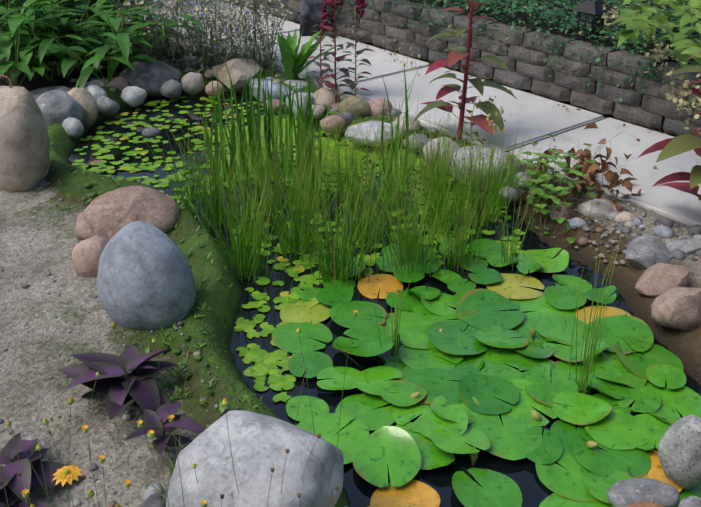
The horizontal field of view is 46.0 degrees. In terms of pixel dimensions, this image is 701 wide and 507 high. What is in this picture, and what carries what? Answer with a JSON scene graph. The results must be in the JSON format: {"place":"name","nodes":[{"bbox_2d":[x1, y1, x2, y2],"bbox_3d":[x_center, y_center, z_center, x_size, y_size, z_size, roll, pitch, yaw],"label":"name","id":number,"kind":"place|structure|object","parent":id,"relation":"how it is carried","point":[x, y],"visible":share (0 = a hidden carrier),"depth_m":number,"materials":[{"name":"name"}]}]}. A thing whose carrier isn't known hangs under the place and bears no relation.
{"place":"outdoors","nodes":[
{"label":"outdoors","id":0,"kind":"place"},
{"bbox_2d":[17,351,338,498],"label":"coreopsis seed heads","id":1,"kind":"object","parent":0,"point":[271,469],"visible":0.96,"depth_m":1.95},
{"bbox_2d":[6,313,356,506],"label":"flower centers","id":2,"kind":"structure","parent":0,"point":[150,436],"depth_m":1.92,"materials":[{"name":"plant"}]},
{"bbox_2d":[7,309,357,506],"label":"yellow flowers","id":3,"kind":"object","parent":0,"point":[63,478],"visible":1,"depth_m":1.77,"materials":[{"name":"plant"}]},
{"bbox_2d":[317,21,323,87],"bbox_3d":[-0.198,-1.320,5.576,0.057,0.500,0.062,0,28,1],"label":"plant stem","id":4,"kind":"object","parent":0,"point":[321,70],"visible":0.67,"depth_m":5.58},
{"bbox_2d":[304,25,332,87],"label":"plant leaves","id":5,"kind":"object","parent":4,"relation":"attached to","point":[318,78],"visible":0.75,"depth_m":5.57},
{"bbox_2d":[320,0,330,31],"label":"amaranth plumes","id":6,"kind":"object","parent":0,"point":[325,16],"visible":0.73,"depth_m":5.42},
{"bbox_2d":[330,0,341,102],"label":"plant stem","id":7,"kind":"object","parent":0,"point":[335,59],"visible":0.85,"depth_m":5.25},
{"bbox_2d":[314,0,355,95],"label":"plant leaves","id":8,"kind":"object","parent":7,"relation":"attached to","point":[328,84],"visible":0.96,"depth_m":5.26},
{"bbox_2d":[323,0,343,8],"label":"amaranth plumes","id":9,"kind":"object","parent":8,"relation":"attached to","point":[331,3],"visible":0.85,"depth_m":5.14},
{"bbox_2d":[0,0,700,506],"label":"terrain","id":10,"kind":"structure","parent":0,"point":[42,344],"depth_m":3.16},
{"bbox_2d":[0,86,49,191],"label":"tan boulder","id":11,"kind":"object","parent":10,"relation":"on","point":[24,152],"visible":0.88,"depth_m":4.10,"materials":[{"name":"stone"}]},
{"bbox_2d":[0,75,11,87],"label":"ornament boulder","id":12,"kind":"object","parent":11,"relation":"attached to","point":[9,79],"visible":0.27,"depth_m":4.08,"materials":[{"name":"stone"}]},
{"bbox_2d":[33,179,48,188],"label":"rock","id":13,"kind":"object","parent":10,"relation":"on","point":[42,182],"visible":0.08,"depth_m":4.27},
{"bbox_2d":[30,86,70,98],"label":"rock","id":14,"kind":"object","parent":10,"relation":"on","point":[37,93],"visible":0.46,"depth_m":5.62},
{"bbox_2d":[62,117,83,138],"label":"rock","id":15,"kind":"object","parent":10,"relation":"on","point":[73,128],"visible":0.94,"depth_m":4.97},
{"bbox_2d":[0,0,150,32],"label":"shrub","id":16,"kind":"object","parent":10,"relation":"on","point":[75,3],"visible":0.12,"depth_m":7.15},
{"bbox_2d":[72,235,108,277],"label":"pink boulder","id":17,"kind":"object","parent":10,"relation":"on","point":[86,254],"visible":0.56,"depth_m":3.41,"materials":[{"name":"stone"}]},
{"bbox_2d":[84,84,106,102],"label":"rock","id":18,"kind":"object","parent":10,"relation":"on","point":[98,92],"visible":0.31,"depth_m":5.42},
{"bbox_2d":[84,79,107,86],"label":"rock","id":19,"kind":"object","parent":10,"relation":"on","point":[97,82],"visible":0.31,"depth_m":5.79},
{"bbox_2d":[0,344,204,506],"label":"purple perilla leaves","id":20,"kind":"object","parent":10,"relation":"on","point":[148,396],"visible":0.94,"depth_m":2.51,"materials":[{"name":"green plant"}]},
{"bbox_2d":[0,0,208,87],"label":"leaf plants","id":21,"kind":"object","parent":10,"relation":"on","point":[49,51],"visible":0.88,"depth_m":5.73,"materials":[{"name":"plant"}]},
{"bbox_2d":[97,96,119,115],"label":"rock","id":22,"kind":"object","parent":10,"relation":"on","point":[107,106],"visible":0.94,"depth_m":5.33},
{"bbox_2d":[108,77,128,90],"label":"rock","id":23,"kind":"object","parent":10,"relation":"on","point":[120,83],"visible":0.44,"depth_m":5.68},
{"bbox_2d":[74,186,179,240],"bbox_3d":[-1.023,-0.187,3.841,0.489,0.256,0.407,0,28,1],"label":"boulder","id":24,"kind":"object","parent":10,"relation":"on","point":[108,216],"visible":0.73,"depth_m":3.71,"materials":[{"name":"stone"}]},
{"bbox_2d":[121,86,146,106],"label":"rock","id":25,"kind":"object","parent":10,"relation":"on","point":[133,96],"visible":1,"depth_m":5.52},
{"bbox_2d":[96,221,195,328],"bbox_3d":[-0.764,0.097,3.097,0.366,0.464,0.304,0,28,1],"label":"boulder","id":26,"kind":"object","parent":10,"relation":"on","point":[145,278],"visible":0.9,"depth_m":2.98,"materials":[{"name":"stone"}]},
{"bbox_2d":[120,59,181,96],"bbox_3d":[-1.416,-1.234,5.821,0.381,0.268,0.365,22,35,35],"label":"dark boulder","id":27,"kind":"object","parent":10,"relation":"on","point":[150,78],"visible":0.69,"depth_m":5.71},
{"bbox_2d":[142,483,162,502],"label":"pebble","id":28,"kind":"object","parent":10,"relation":"on","point":[148,492],"visible":0.58,"depth_m":2.31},
{"bbox_2d":[141,498,165,506],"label":"pebble","id":29,"kind":"object","parent":10,"relation":"on","point":[159,502],"visible":0.9,"depth_m":2.28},
{"bbox_2d":[145,492,163,500],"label":"pebble","id":30,"kind":"object","parent":10,"relation":"on","point":[157,495],"visible":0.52,"depth_m":2.30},
{"bbox_2d":[161,79,181,97],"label":"rock","id":31,"kind":"object","parent":10,"relation":"on","point":[171,88],"visible":1,"depth_m":5.67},
{"bbox_2d":[0,317,354,506],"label":"flower stems","id":32,"kind":"object","parent":10,"relation":"on","point":[162,427],"visible":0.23,"depth_m":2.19,"materials":[{"name":"plant"}]},
{"bbox_2d":[176,56,202,69],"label":"rock","id":33,"kind":"object","parent":10,"relation":"on","point":[195,65],"visible":0.35,"depth_m":6.18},
{"bbox_2d":[181,72,203,94],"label":"rock","id":34,"kind":"object","parent":10,"relation":"on","point":[192,83],"visible":1,"depth_m":5.76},
{"bbox_2d":[108,0,291,83],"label":"flowering shrub","id":35,"kind":"object","parent":10,"relation":"on","point":[224,43],"depth_m":6.07,"materials":[{"name":"plant"}]},
{"bbox_2d":[118,0,291,54],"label":"wildflower heads","id":36,"kind":"object","parent":35,"relation":"attached to","point":[205,9],"visible":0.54,"depth_m":6.01,"materials":[{"name":"plant"}]},
{"bbox_2d":[204,70,214,77],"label":"cobble","id":37,"kind":"object","parent":10,"relation":"on","point":[208,73],"visible":0.81,"depth_m":5.92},
{"bbox_2d":[205,81,224,96],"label":"rock","id":38,"kind":"object","parent":10,"relation":"on","point":[208,89],"visible":0.81,"depth_m":5.71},
{"bbox_2d":[212,59,262,90],"bbox_3d":[-0.841,-1.303,5.979,0.343,0.221,0.414,6,29,11],"label":"rock","id":39,"kind":"object","parent":10,"relation":"on","point":[240,72],"visible":0.85,"depth_m":5.86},
{"bbox_2d":[166,410,343,506],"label":"grey boulder","id":40,"kind":"object","parent":10,"relation":"on","point":[259,444],"visible":1,"depth_m":2.07,"materials":[{"name":"stone"}]},
{"bbox_2d":[248,79,266,89],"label":"rock","id":41,"kind":"object","parent":10,"relation":"on","point":[255,81],"visible":0.31,"depth_m":5.81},
{"bbox_2d":[253,80,288,101],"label":"rock","id":42,"kind":"object","parent":10,"relation":"on","point":[275,90],"visible":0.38,"depth_m":5.60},
{"bbox_2d":[262,99,284,111],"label":"rock","id":43,"kind":"object","parent":10,"relation":"on","point":[275,105],"visible":0.52,"depth_m":5.41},
{"bbox_2d":[283,80,307,85],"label":"rock","id":44,"kind":"object","parent":10,"relation":"on","point":[302,82],"visible":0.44,"depth_m":5.84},
{"bbox_2d":[286,92,314,119],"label":"rock","id":45,"kind":"object","parent":10,"relation":"on","point":[303,101],"visible":0.35,"depth_m":5.27,"materials":[{"name":"stone"}]},
{"bbox_2d":[276,28,344,79],"bbox_3d":[-0.317,-1.444,5.878,0.533,0.405,0.419,-13,31,-23],"label":"green leafy plant","id":46,"kind":"object","parent":10,"relation":"on","point":[293,61],"visible":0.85,"depth_m":5.87,"materials":[{"name":"green plant"}]},
{"bbox_2d":[308,104,322,118],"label":"rock","id":47,"kind":"object","parent":10,"relation":"on","point":[317,110],"visible":0.54,"depth_m":5.27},
{"bbox_2d":[67,72,573,406],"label":"weeds","id":48,"kind":"object","parent":10,"relation":"on","point":[200,357],"visible":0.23,"depth_m":3.29,"materials":[{"name":"plant"}]},
{"bbox_2d":[313,88,340,105],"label":"rock","id":49,"kind":"object","parent":10,"relation":"on","point":[325,96],"visible":0.67,"depth_m":5.42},
{"bbox_2d":[320,115,345,133],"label":"rock","id":50,"kind":"object","parent":10,"relation":"on","point":[327,125],"visible":0.85,"depth_m":5.01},
{"bbox_2d":[331,102,339,108],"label":"cobble","id":51,"kind":"object","parent":10,"relation":"on","point":[335,105],"visible":0.42,"depth_m":5.39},
{"bbox_2d":[336,112,352,125],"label":"rock","id":52,"kind":"object","parent":10,"relation":"on","point":[348,116],"visible":0.58,"depth_m":5.15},
{"bbox_2d":[0,60,700,506],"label":"pebbles","id":53,"kind":"object","parent":10,"relation":"on","point":[586,240],"visible":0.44,"depth_m":3.55,"materials":[{"name":"stone"}]},
{"bbox_2d":[339,95,370,117],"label":"rock","id":54,"kind":"object","parent":10,"relation":"on","point":[356,106],"visible":0.71,"depth_m":5.23,"materials":[{"name":"stone"}]},
{"bbox_2d":[352,7,358,94],"bbox_3d":[0.033,-1.323,5.499,0.063,0.621,0.063,0,28,1],"label":"plant stem","id":55,"kind":"object","parent":10,"relation":"on","point":[355,89],"visible":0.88,"depth_m":5.50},
{"bbox_2d":[336,6,374,91],"bbox_3d":[0.030,-1.347,5.480,0.273,0.554,0.272,0,28,1],"label":"dark amaranth leaf","id":56,"kind":"object","parent":55,"relation":"attached to","point":[359,52],"visible":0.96,"depth_m":5.49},
{"bbox_2d":[355,0,366,17],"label":"amaranth plumes","id":57,"kind":"object","parent":55,"relation":"attached to","point":[363,5],"visible":0.96,"depth_m":5.38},
{"bbox_2d":[345,121,399,146],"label":"rock","id":58,"kind":"object","parent":10,"relation":"on","point":[365,126],"visible":0.6,"depth_m":4.83,"materials":[{"name":"stone"}]},
{"bbox_2d":[370,98,392,115],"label":"rock","id":59,"kind":"object","parent":10,"relation":"on","point":[376,104],"visible":0.65,"depth_m":5.27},
{"bbox_2d":[386,108,401,115],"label":"rock","id":60,"kind":"object","parent":10,"relation":"on","point":[392,112],"visible":0.44,"depth_m":5.28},
{"bbox_2d":[392,115,421,132],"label":"rock","id":61,"kind":"object","parent":10,"relation":"on","point":[401,118],"visible":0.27,"depth_m":5.01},
{"bbox_2d":[218,45,606,151],"bbox_3d":[-0.225,-1.579,6.584,0.964,0.001,17.312,-21,34,-34],"label":"pavement joint","id":62,"kind":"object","parent":10,"relation":"on","point":[537,140],"depth_m":5.00,"materials":[{"name":"grey"}]},
{"bbox_2d":[403,134,429,152],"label":"rock","id":63,"kind":"object","parent":10,"relation":"on","point":[423,138],"visible":0.4,"depth_m":4.74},
{"bbox_2d":[422,137,459,173],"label":"rock","id":64,"kind":"object","parent":10,"relation":"on","point":[456,146],"visible":0.38,"depth_m":4.49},
{"bbox_2d":[227,0,700,137],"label":"retaining wall","id":65,"kind":"structure","parent":10,"relation":"on","point":[532,75],"depth_m":5.60,"materials":[{"name":"stone"}]},
{"bbox_2d":[451,0,476,139],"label":"plant stem","id":66,"kind":"object","parent":10,"relation":"on","point":[463,103],"visible":0.88,"depth_m":4.72,"materials":[{"name":"plant"}]},
{"bbox_2d":[421,26,492,112],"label":"leaves","id":67,"kind":"object","parent":66,"relation":"attached to","point":[444,90],"visible":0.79,"depth_m":4.66,"materials":[{"name":"plant"}]},
{"bbox_2d":[411,29,509,125],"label":"leaves","id":68,"kind":"object","parent":66,"relation":"attached to","point":[453,57],"visible":0.88,"depth_m":4.60,"materials":[{"name":"plant"}]},
{"bbox_2d":[426,0,516,135],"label":"leaves","id":69,"kind":"object","parent":66,"relation":"attached to","point":[491,109],"visible":0.9,"depth_m":4.65,"materials":[{"name":"plant"}]},
{"bbox_2d":[227,3,700,205],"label":"fallen leaf litter","id":70,"kind":"object","parent":10,"relation":"on","point":[638,139],"visible":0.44,"depth_m":5.29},
{"bbox_2d":[468,100,475,145],"bbox_3d":[0.695,-0.738,4.709,0.040,0.281,0.032,0,28,1],"label":"plant stem","id":71,"kind":"object","parent":10,"relation":"on","point":[471,122],"visible":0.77,"depth_m":4.70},
{"bbox_2d":[460,100,484,145],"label":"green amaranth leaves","id":72,"kind":"object","parent":71,"relation":"attached to","point":[476,133],"visible":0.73,"depth_m":4.70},
{"bbox_2d":[267,0,700,109],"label":"ground cover foliage","id":73,"kind":"object","parent":10,"relation":"on","point":[546,12],"visible":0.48,"depth_m":5.71,"materials":[{"name":"green plant"}]},
{"bbox_2d":[450,145,520,190],"bbox_3d":[0.720,-0.455,4.382,0.382,0.230,0.294,0,28,1],"label":"granite boulder","id":74,"kind":"object","parent":10,"relation":"on","point":[505,154],"visible":0.44,"depth_m":4.29,"materials":[{"name":"stone"}]},
{"bbox_2d":[500,186,521,201],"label":"rock","id":75,"kind":"object","parent":10,"relation":"on","point":[517,194],"visible":0.65,"depth_m":4.14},
{"bbox_2d":[513,172,534,190],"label":"rock","id":76,"kind":"object","parent":10,"relation":"on","point":[522,179],"visible":0.29,"depth_m":4.26,"materials":[{"name":"stone"}]},
{"bbox_2d":[549,207,556,220],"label":"cobble","id":77,"kind":"object","parent":10,"relation":"on","point":[551,215],"visible":0.31,"depth_m":3.95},
{"bbox_2d":[553,202,572,222],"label":"rock","id":78,"kind":"object","parent":10,"relation":"on","point":[566,213],"visible":0.67,"depth_m":3.91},
{"bbox_2d":[505,131,622,247],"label":"bank plant stems","id":79,"kind":"object","parent":10,"relation":"on","point":[529,209],"visible":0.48,"depth_m":4.02,"materials":[{"name":"plant"}]},
{"bbox_2d":[502,134,598,242],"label":"clover leaves","id":80,"kind":"object","parent":79,"relation":"attached to","point":[538,191],"visible":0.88,"depth_m":4.02,"materials":[{"name":"plant"}]},
{"bbox_2d":[518,122,640,209],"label":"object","id":81,"kind":"object","parent":79,"relation":"attached to","point":[611,177],"visible":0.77,"depth_m":4.12,"materials":[{"name":"plant"}]},
{"bbox_2d":[569,218,587,227],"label":"rock","id":82,"kind":"object","parent":10,"relation":"on","point":[579,224],"visible":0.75,"depth_m":3.85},
{"bbox_2d":[572,0,611,39],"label":"solar lantern","id":83,"kind":"object","parent":10,"relation":"on","point":[591,12],"visible":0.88,"depth_m":5.41,"materials":[{"name":"black"}]},
{"bbox_2d":[578,199,611,218],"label":"rock","id":84,"kind":"object","parent":10,"relation":"on","point":[600,208],"visible":0.71,"depth_m":3.93,"materials":[{"name":"stone"}]},
{"bbox_2d":[607,211,619,220],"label":"pebble","id":85,"kind":"object","parent":10,"relation":"on","point":[612,215],"visible":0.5,"depth_m":3.92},
{"bbox_2d":[619,226,631,233],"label":"pebble","id":86,"kind":"object","parent":10,"relation":"on","point":[626,230],"visible":0.92,"depth_m":3.80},
{"bbox_2d":[615,211,636,222],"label":"rock","id":87,"kind":"object","parent":10,"relation":"on","point":[623,217],"visible":0.58,"depth_m":3.90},
{"bbox_2d":[624,221,636,228],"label":"pebble","id":88,"kind":"object","parent":10,"relation":"on","point":[630,224],"visible":0.85,"depth_m":3.85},
{"bbox_2d":[633,218,641,225],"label":"pebble","id":89,"kind":"object","parent":10,"relation":"on","point":[638,222],"visible":0.69,"depth_m":3.86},
{"bbox_2d":[606,478,679,506],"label":"rock","id":90,"kind":"object","parent":10,"relation":"on","point":[624,493],"visible":0.94,"depth_m":2.30,"materials":[{"name":"stone"}]},
{"bbox_2d":[627,502,663,506],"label":"rock","id":91,"kind":"object","parent":10,"relation":"on","point":[643,504],"visible":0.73,"depth_m":2.27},
{"bbox_2d":[625,235,671,268],"bbox_3d":[1.298,0.000,3.583,0.198,0.116,0.244,9,29,16],"label":"rock","id":92,"kind":"object","parent":10,"relation":"on","point":[645,251],"visible":0.83,"depth_m":3.52,"materials":[{"name":"stone"}]},
{"bbox_2d":[597,0,700,134],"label":"shrub","id":93,"kind":"object","parent":10,"relation":"on","point":[633,20],"depth_m":3.75,"materials":[{"name":"plant"}]},
{"bbox_2d":[635,263,688,297],"bbox_3d":[1.269,0.105,3.383,0.220,0.128,0.167,0,28,1],"label":"rock","id":94,"kind":"object","parent":10,"relation":"on","point":[656,280],"visible":0.85,"depth_m":3.33,"materials":[{"name":"stone"}]},
{"bbox_2d":[652,225,673,238],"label":"cobble","id":95,"kind":"object","parent":10,"relation":"on","point":[665,231],"visible":0.94,"depth_m":3.75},
{"bbox_2d":[654,217,673,226],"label":"cobble","id":96,"kind":"object","parent":10,"relation":"on","point":[664,221],"visible":0.69,"depth_m":3.85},
{"bbox_2d":[651,287,700,330],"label":"rock","id":97,"kind":"object","parent":10,"relation":"on","point":[678,308],"depth_m":3.09,"materials":[{"name":"stone"}]},
{"bbox_2d":[673,223,680,227],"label":"cobble","id":98,"kind":"object","parent":10,"relation":"on","point":[676,225],"visible":0.5,"depth_m":3.85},
{"bbox_2d":[658,415,700,489],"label":"granite boulder","id":99,"kind":"object","parent":10,"relation":"on","point":[679,450],"visible":1,"depth_m":2.35,"materials":[{"name":"stone"}]},
{"bbox_2d":[666,238,700,254],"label":"rock","id":100,"kind":"object","parent":10,"relation":"on","point":[690,246],"visible":0.58,"depth_m":3.60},
{"bbox_2d":[678,496,700,506],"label":"rock","id":101,"kind":"object","parent":10,"relation":"on","point":[691,501],"visible":1,"depth_m":2.26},
{"bbox_2d":[689,224,700,234],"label":"pebble","id":102,"kind":"object","parent":10,"relation":"on","point":[695,229],"visible":0.56,"depth_m":3.77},
{"bbox_2d":[68,90,700,506],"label":"pond water","id":103,"kind":"structure","parent":0,"point":[534,490],"depth_m":3.57,"materials":[{"name":"black liquid"}]},
{"bbox_2d":[35,90,82,126],"bbox_3d":[-1.829,-0.848,5.085,0.321,0.304,0.310,22,35,36],"label":"rock","id":104,"kind":"object","parent":103,"relation":"on","point":[57,106],"visible":0.5,"depth_m":4.98,"materials":[{"name":"stone"}]},
{"bbox_2d":[67,87,97,127],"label":"rock","id":105,"kind":"object","parent":103,"relation":"on","point":[84,98],"visible":0.56,"depth_m":5.16,"materials":[{"name":"stone"}]},
{"bbox_2d":[90,160,103,164],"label":"rock","id":106,"kind":"object","parent":103,"relation":"on","point":[97,161],"visible":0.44,"depth_m":4.72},
{"bbox_2d":[141,127,160,135],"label":"rock","id":107,"kind":"object","parent":103,"relation":"in","point":[151,131],"visible":0.67,"depth_m":5.13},
{"bbox_2d":[72,96,524,401],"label":"small lily pads","id":108,"kind":"object","parent":103,"relation":"on","point":[261,368],"visible":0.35,"depth_m":4.20,"materials":[{"name":"green plant"}]},
{"bbox_2d":[3,64,608,474],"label":"rim weeds","id":109,"kind":"object","parent":103,"relation":"on","point":[183,363],"visible":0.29,"depth_m":2.98,"materials":[{"name":"green plant"}]},
{"bbox_2d":[199,59,418,188],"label":"iris blades","id":110,"kind":"object","parent":103,"relation":"in","point":[268,113],"visible":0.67,"depth_m":4.38,"materials":[{"name":"green plant"}]},
{"bbox_2d":[142,100,620,394],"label":"rushes","id":111,"kind":"object","parent":103,"relation":"on","point":[438,216],"visible":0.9,"depth_m":3.73,"materials":[{"name":"plant"}]},
{"bbox_2d":[272,237,700,506],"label":"lily pads","id":112,"kind":"object","parent":103,"relation":"on","point":[479,343],"visible":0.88,"depth_m":2.85,"materials":[{"name":"plant"}]},
{"bbox_2d":[410,311,626,464],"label":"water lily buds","id":113,"kind":"object","parent":103,"relation":"on","point":[536,416],"visible":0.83,"depth_m":2.68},
{"bbox_2d":[104,0,700,225],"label":"sidewalk","id":114,"kind":"structure","parent":0,"point":[539,117],"depth_m":5.16,"materials":[{"name":"concrete"}]},
{"bbox_2d":[300,0,327,35],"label":"post","id":115,"kind":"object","parent":114,"relation":"on","point":[311,11],"depth_m":7.03,"materials":[{"name":"stone"}]},
{"bbox_2d":[382,28,510,133],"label":"dried sprig leaves","id":116,"kind":"object","parent":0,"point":[489,124],"visible":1,"depth_m":4.67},
{"bbox_2d":[639,80,700,198],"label":"red-leaved plant","id":117,"kind":"object","parent":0,"point":[675,146],"visible":0.79,"depth_m":3.67,"materials":[{"name":"plant"}]},
{"bbox_2d":[663,53,700,136],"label":"leaves","id":118,"kind":"object","parent":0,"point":[693,130],"visible":0.73,"depth_m":3.55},
{"bbox_2d":[676,89,700,188],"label":"red amaranth leaf","id":119,"kind":"object","parent":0,"point":[695,177],"visible":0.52,"depth_m":3.55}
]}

